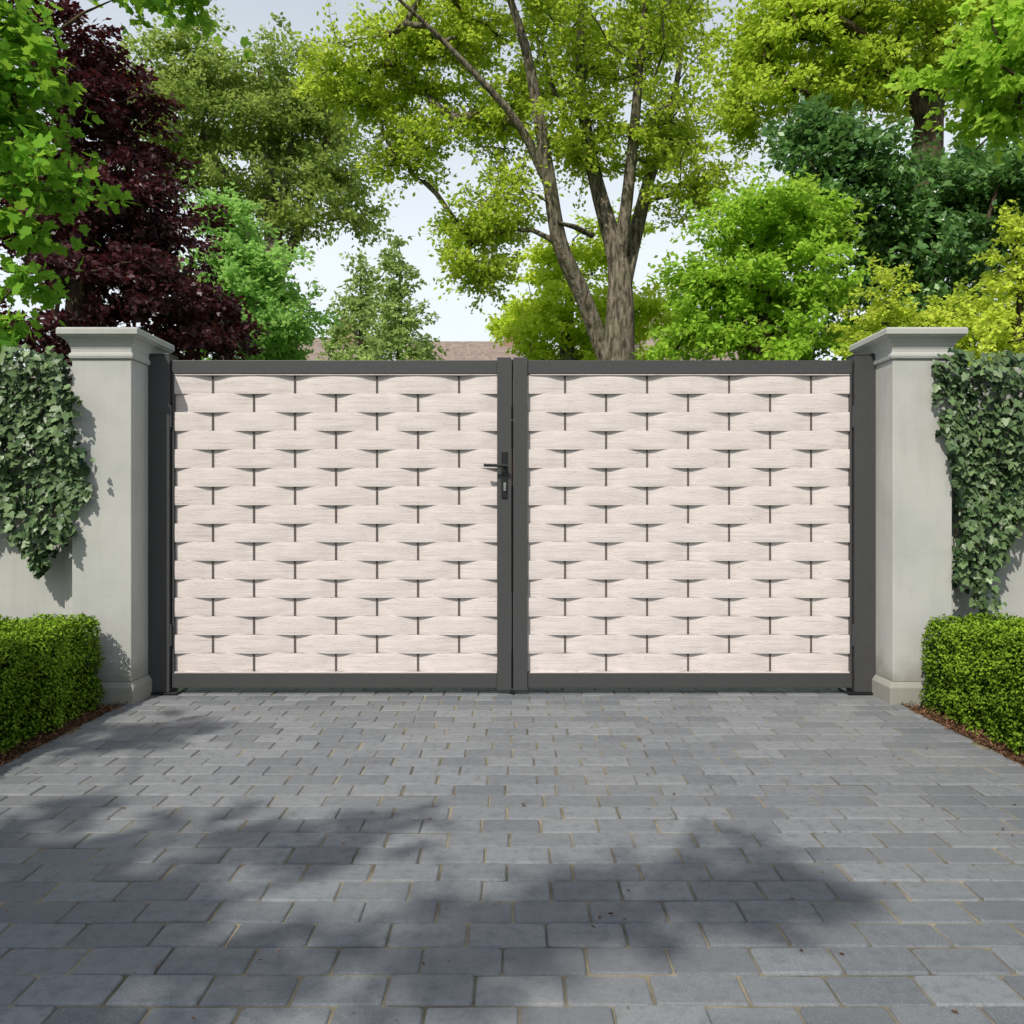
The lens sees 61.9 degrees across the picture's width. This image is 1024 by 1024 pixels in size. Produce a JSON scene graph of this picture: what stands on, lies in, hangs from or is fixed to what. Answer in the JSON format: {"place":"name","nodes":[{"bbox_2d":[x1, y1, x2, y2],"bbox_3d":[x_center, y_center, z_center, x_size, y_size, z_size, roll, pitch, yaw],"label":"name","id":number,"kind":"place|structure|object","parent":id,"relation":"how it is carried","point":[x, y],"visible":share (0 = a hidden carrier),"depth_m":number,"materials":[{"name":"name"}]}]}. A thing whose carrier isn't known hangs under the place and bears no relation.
{"place":"outdoors","nodes":[
{"label":"outdoors","id":0,"kind":"place"},
{"bbox_2d":[292,337,381,375],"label":"roof","id":1,"kind":"structure","parent":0,"point":[317,348],"depth_m":43.23,"materials":[{"name":"tile"}]},
{"bbox_2d":[340,318,357,343],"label":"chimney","id":2,"kind":"object","parent":1,"relation":"on","point":[351,332],"visible":0.14,"depth_m":43.60,"materials":[{"name":"brick"}]},
{"bbox_2d":[403,341,538,375],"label":"roof","id":3,"kind":"structure","parent":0,"point":[471,350],"depth_m":39.32,"materials":[{"name":"tile"}]},
{"bbox_2d":[503,336,514,346],"bbox_3d":[0.000,-8.050,40.000,0.800,1.700,0.800,0,0,0],"label":"chimney","id":4,"kind":"object","parent":3,"relation":"on","point":[509,344],"visible":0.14,"depth_m":39.60,"materials":[{"name":"brick"}]},
{"bbox_2d":[0,0,1021,365],"label":"sky","id":5,"kind":"structure","parent":0,"point":[456,322],"materials":[{"name":"white"}]},
{"bbox_2d":[0,597,1023,1023],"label":"block paved driveway","id":6,"kind":"structure","parent":0,"point":[220,783],"depth_m":2.44,"materials":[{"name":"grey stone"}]},
{"bbox_2d":[6,697,1016,1020],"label":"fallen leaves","id":7,"kind":"object","parent":6,"relation":"on","point":[546,819],"visible":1,"depth_m":2.56,"materials":[{"name":"brown plant"}]},
{"bbox_2d":[148,353,875,694],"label":"double driveway gate","id":8,"kind":"structure","parent":6,"relation":"on","point":[513,466],"depth_m":4.70,"materials":[{"name":"beige metal"}]},
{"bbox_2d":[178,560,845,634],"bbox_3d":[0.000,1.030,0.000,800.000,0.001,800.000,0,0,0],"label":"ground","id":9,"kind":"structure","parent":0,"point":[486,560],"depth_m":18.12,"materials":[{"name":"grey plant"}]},
{"bbox_2d":[0,380,64,621],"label":"wall","id":10,"kind":"structure","parent":9,"relation":"on","point":[24,593],"depth_m":4.64,"materials":[{"name":"paint"}]},
{"bbox_2d":[9,367,71,379],"bbox_3d":[-5.651,-0.750,4.750,6.698,0.060,0.300,0,0,0],"label":"coping","id":11,"kind":"object","parent":10,"relation":"on","point":[69,376],"depth_m":4.60,"materials":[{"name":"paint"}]},
{"bbox_2d":[0,343,94,579],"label":"ivy plant","id":12,"kind":"object","parent":10,"relation":"attached to","point":[49,533],"visible":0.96,"depth_m":4.48,"materials":[{"name":"green plant"}]},
{"bbox_2d":[65,426,68,618],"bbox_3d":[-2.414,0.062,4.632,0.022,1.555,0.014,0,0,0],"label":"bead","id":13,"kind":"object","parent":10,"relation":"attached to","point":[66,580],"visible":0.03,"depth_m":4.62,"materials":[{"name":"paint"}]},
{"bbox_2d":[69,380,71,618],"bbox_3d":[-2.351,0.062,4.627,0.098,1.555,0.024,0,0,0],"label":"pilaster","id":14,"kind":"object","parent":10,"relation":"attached to","point":[70,575],"visible":0.04,"depth_m":4.62,"materials":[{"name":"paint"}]},
{"bbox_2d":[0,707,112,763],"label":"planting bed soil","id":15,"kind":"structure","parent":9,"relation":"on","point":[27,742],"depth_m":3.88,"materials":[{"name":"brown soil"}]},
{"bbox_2d":[0,612,105,753],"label":"box hedge","id":16,"kind":"object","parent":15,"relation":"on","point":[45,676],"visible":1,"depth_m":3.92,"materials":[{"name":"green plant"}]},
{"bbox_2d":[85,674,151,706],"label":"plinth","id":17,"kind":"structure","parent":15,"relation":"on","point":[136,690],"depth_m":4.44,"materials":[{"name":"paint"}]},
{"bbox_2d":[72,359,147,681],"bbox_3d":[-2.145,0.044,4.650,0.310,1.688,0.380,0,0,0],"label":"shaft","id":18,"kind":"object","parent":17,"relation":"on","point":[110,564],"visible":0.69,"depth_m":4.46,"materials":[{"name":"paint"}]},
{"bbox_2d":[56,327,174,365],"bbox_3d":[-2.145,-0.878,4.650,0.422,0.156,0.492,0,0,0],"label":"cap","id":19,"kind":"object","parent":18,"relation":"on","point":[136,344],"visible":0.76,"depth_m":4.45,"materials":[{"name":"paint"}]},
{"bbox_2d":[0,701,1023,765],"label":"bark mulch","id":20,"kind":"object","parent":15,"relation":"on","point":[110,709],"visible":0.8,"depth_m":3.86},
{"bbox_2d":[0,0,253,358],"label":"maple tree","id":21,"kind":"object","parent":9,"relation":"on","point":[22,135],"visible":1,"depth_m":5.57,"materials":[{"name":"green plant"}]},
{"bbox_2d":[0,0,271,375],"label":"copper beech tree","id":22,"kind":"object","parent":9,"relation":"on","point":[134,259],"visible":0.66,"depth_m":8.71,"materials":[{"name":"purple plant"}]},
{"bbox_2d":[85,4,401,352],"bbox_3d":[-8.638,-7.340,28.272,10.107,16.781,7.866,0,0,0],"label":"tall tree","id":23,"kind":"object","parent":9,"relation":"on","point":[195,85],"visible":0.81,"depth_m":27.00,"materials":[{"name":"green plant"}]},
{"bbox_2d":[160,165,349,560],"bbox_3d":[-4.561,-2.328,14.993,3.466,6.760,3.405,0,0,0],"label":"young lime tree","id":24,"kind":"object","parent":9,"relation":"on","point":[245,268],"visible":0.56,"depth_m":14.41,"materials":[{"name":"green plant"}]},
{"bbox_2d":[316,247,394,359],"bbox_3d":[-4.708,-3.565,25.969,4.122,9.231,3.911,0,0,0],"label":"conifer tree","id":25,"kind":"object","parent":9,"relation":"on","point":[361,311],"visible":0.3,"depth_m":25.67,"materials":[{"name":"green plant"}]},
{"bbox_2d":[351,236,448,375],"bbox_3d":[-3.108,-3.343,23.853,3.770,8.786,3.782,0,0,0],"label":"conifer tree","id":26,"kind":"object","parent":9,"relation":"on","point":[392,336],"visible":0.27,"depth_m":23.59,"materials":[{"name":"green plant"}]},
{"bbox_2d":[285,0,750,560],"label":"deciduous tree","id":27,"kind":"object","parent":9,"relation":"on","point":[461,36],"visible":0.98,"depth_m":15.63,"materials":[{"name":"green plant"}]},
{"bbox_2d":[481,194,699,375],"bbox_3d":[2.010,-3.293,20.861,5.566,8.686,3.985,0,0,0],"label":"sunlit hazel tree","id":28,"kind":"object","parent":9,"relation":"on","point":[547,315],"visible":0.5,"depth_m":20.34,"materials":[{"name":"green plant"}]},
{"bbox_2d":[631,160,879,597],"bbox_3d":[2.823,-1.483,9.876,2.876,5.066,2.363,0,0,0],"label":"cherry laurel tree","id":29,"kind":"object","parent":9,"relation":"on","point":[741,286],"visible":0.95,"depth_m":9.63,"materials":[{"name":"green plant"}]},
{"bbox_2d":[684,0,993,280],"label":"oak tree","id":30,"kind":"object","parent":9,"relation":"on","point":[864,60],"visible":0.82,"depth_m":12.62,"materials":[{"name":"green plant"}]},
{"bbox_2d":[714,90,1023,359],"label":"laurel tree","id":31,"kind":"object","parent":9,"relation":"on","point":[927,229],"visible":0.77,"depth_m":10.37,"materials":[{"name":"green plant"}]},
{"bbox_2d":[820,252,950,359],"bbox_3d":[3.371,-0.610,7.570,1.589,3.321,1.327,0,0,0],"label":"golden cypress","id":32,"kind":"object","parent":9,"relation":"on","point":[875,315],"visible":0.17,"depth_m":7.49,"materials":[{"name":"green plant"}]},
{"bbox_2d":[872,674,939,706],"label":"plinth","id":33,"kind":"structure","parent":9,"relation":"on","point":[888,691],"depth_m":4.44,"materials":[{"name":"paint"}]},
{"bbox_2d":[876,359,951,681],"bbox_3d":[2.145,0.044,4.650,0.310,1.688,0.380,0,0,0],"label":"shaft","id":34,"kind":"object","parent":33,"relation":"on","point":[913,534],"visible":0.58,"depth_m":4.46,"materials":[{"name":"paint"}]},
{"bbox_2d":[849,327,967,365],"bbox_3d":[2.145,-0.878,4.650,0.422,0.156,0.492,0,0,0],"label":"cap","id":35,"kind":"object","parent":34,"relation":"on","point":[887,344],"visible":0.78,"depth_m":4.45,"materials":[{"name":"paint"}]},
{"bbox_2d":[915,277,987,358],"bbox_3d":[4.106,-0.561,7.918,1.303,3.222,1.212,0,0,-44],"label":"golden cypress","id":36,"kind":"object","parent":9,"relation":"on","point":[950,304],"visible":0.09,"depth_m":7.83,"materials":[{"name":"yellow plant"}]},
{"bbox_2d":[883,0,1023,169],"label":"sycamore tree","id":37,"kind":"object","parent":9,"relation":"on","point":[986,76],"visible":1,"depth_m":6.88,"materials":[{"name":"green plant"}]},
{"bbox_2d":[908,707,1023,764],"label":"planting bed soil","id":38,"kind":"structure","parent":9,"relation":"on","point":[994,749],"depth_m":3.90,"materials":[{"name":"brown soil"}]},
{"bbox_2d":[917,610,1023,754],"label":"box hedge","id":39,"kind":"object","parent":38,"relation":"on","point":[978,681],"visible":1,"depth_m":3.92,"materials":[{"name":"green plant"}]},
{"bbox_2d":[937,199,1023,366],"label":"golden cypress","id":40,"kind":"object","parent":9,"relation":"on","point":[994,315],"visible":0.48,"depth_m":7.12,"materials":[{"name":"yellow plant"}]},
{"bbox_2d":[959,380,1023,626],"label":"wall","id":41,"kind":"structure","parent":9,"relation":"on","point":[1010,575],"depth_m":4.64,"materials":[{"name":"paint"}]},
{"bbox_2d":[952,405,954,619],"bbox_3d":[2.351,0.062,4.627,0.098,1.555,0.024,0,0,0],"label":"pilaster","id":42,"kind":"object","parent":41,"relation":"attached to","point":[953,588],"visible":0.02,"depth_m":4.62,"materials":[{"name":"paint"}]},
{"bbox_2d":[955,389,958,617],"bbox_3d":[2.414,0.062,4.632,0.022,1.555,0.014,0,0,0],"label":"bead","id":43,"kind":"object","parent":41,"relation":"attached to","point":[957,588],"visible":0.04,"depth_m":4.62,"materials":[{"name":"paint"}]},
{"bbox_2d":[952,367,1021,379],"bbox_3d":[5.651,-0.750,4.750,6.698,0.060,0.300,0,0,0],"label":"coping","id":44,"kind":"object","parent":41,"relation":"on","point":[1017,369],"depth_m":4.60,"materials":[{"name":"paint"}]},
{"bbox_2d":[931,347,1023,614],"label":"ivy plant","id":45,"kind":"object","parent":44,"relation":"on","point":[966,466],"visible":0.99,"depth_m":4.48,"materials":[{"name":"green plant"}]},
{"bbox_2d":[635,315,812,375],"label":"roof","id":46,"kind":"structure","parent":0,"point":[650,342],"depth_m":31.92,"materials":[{"name":"tile"}]}
]}

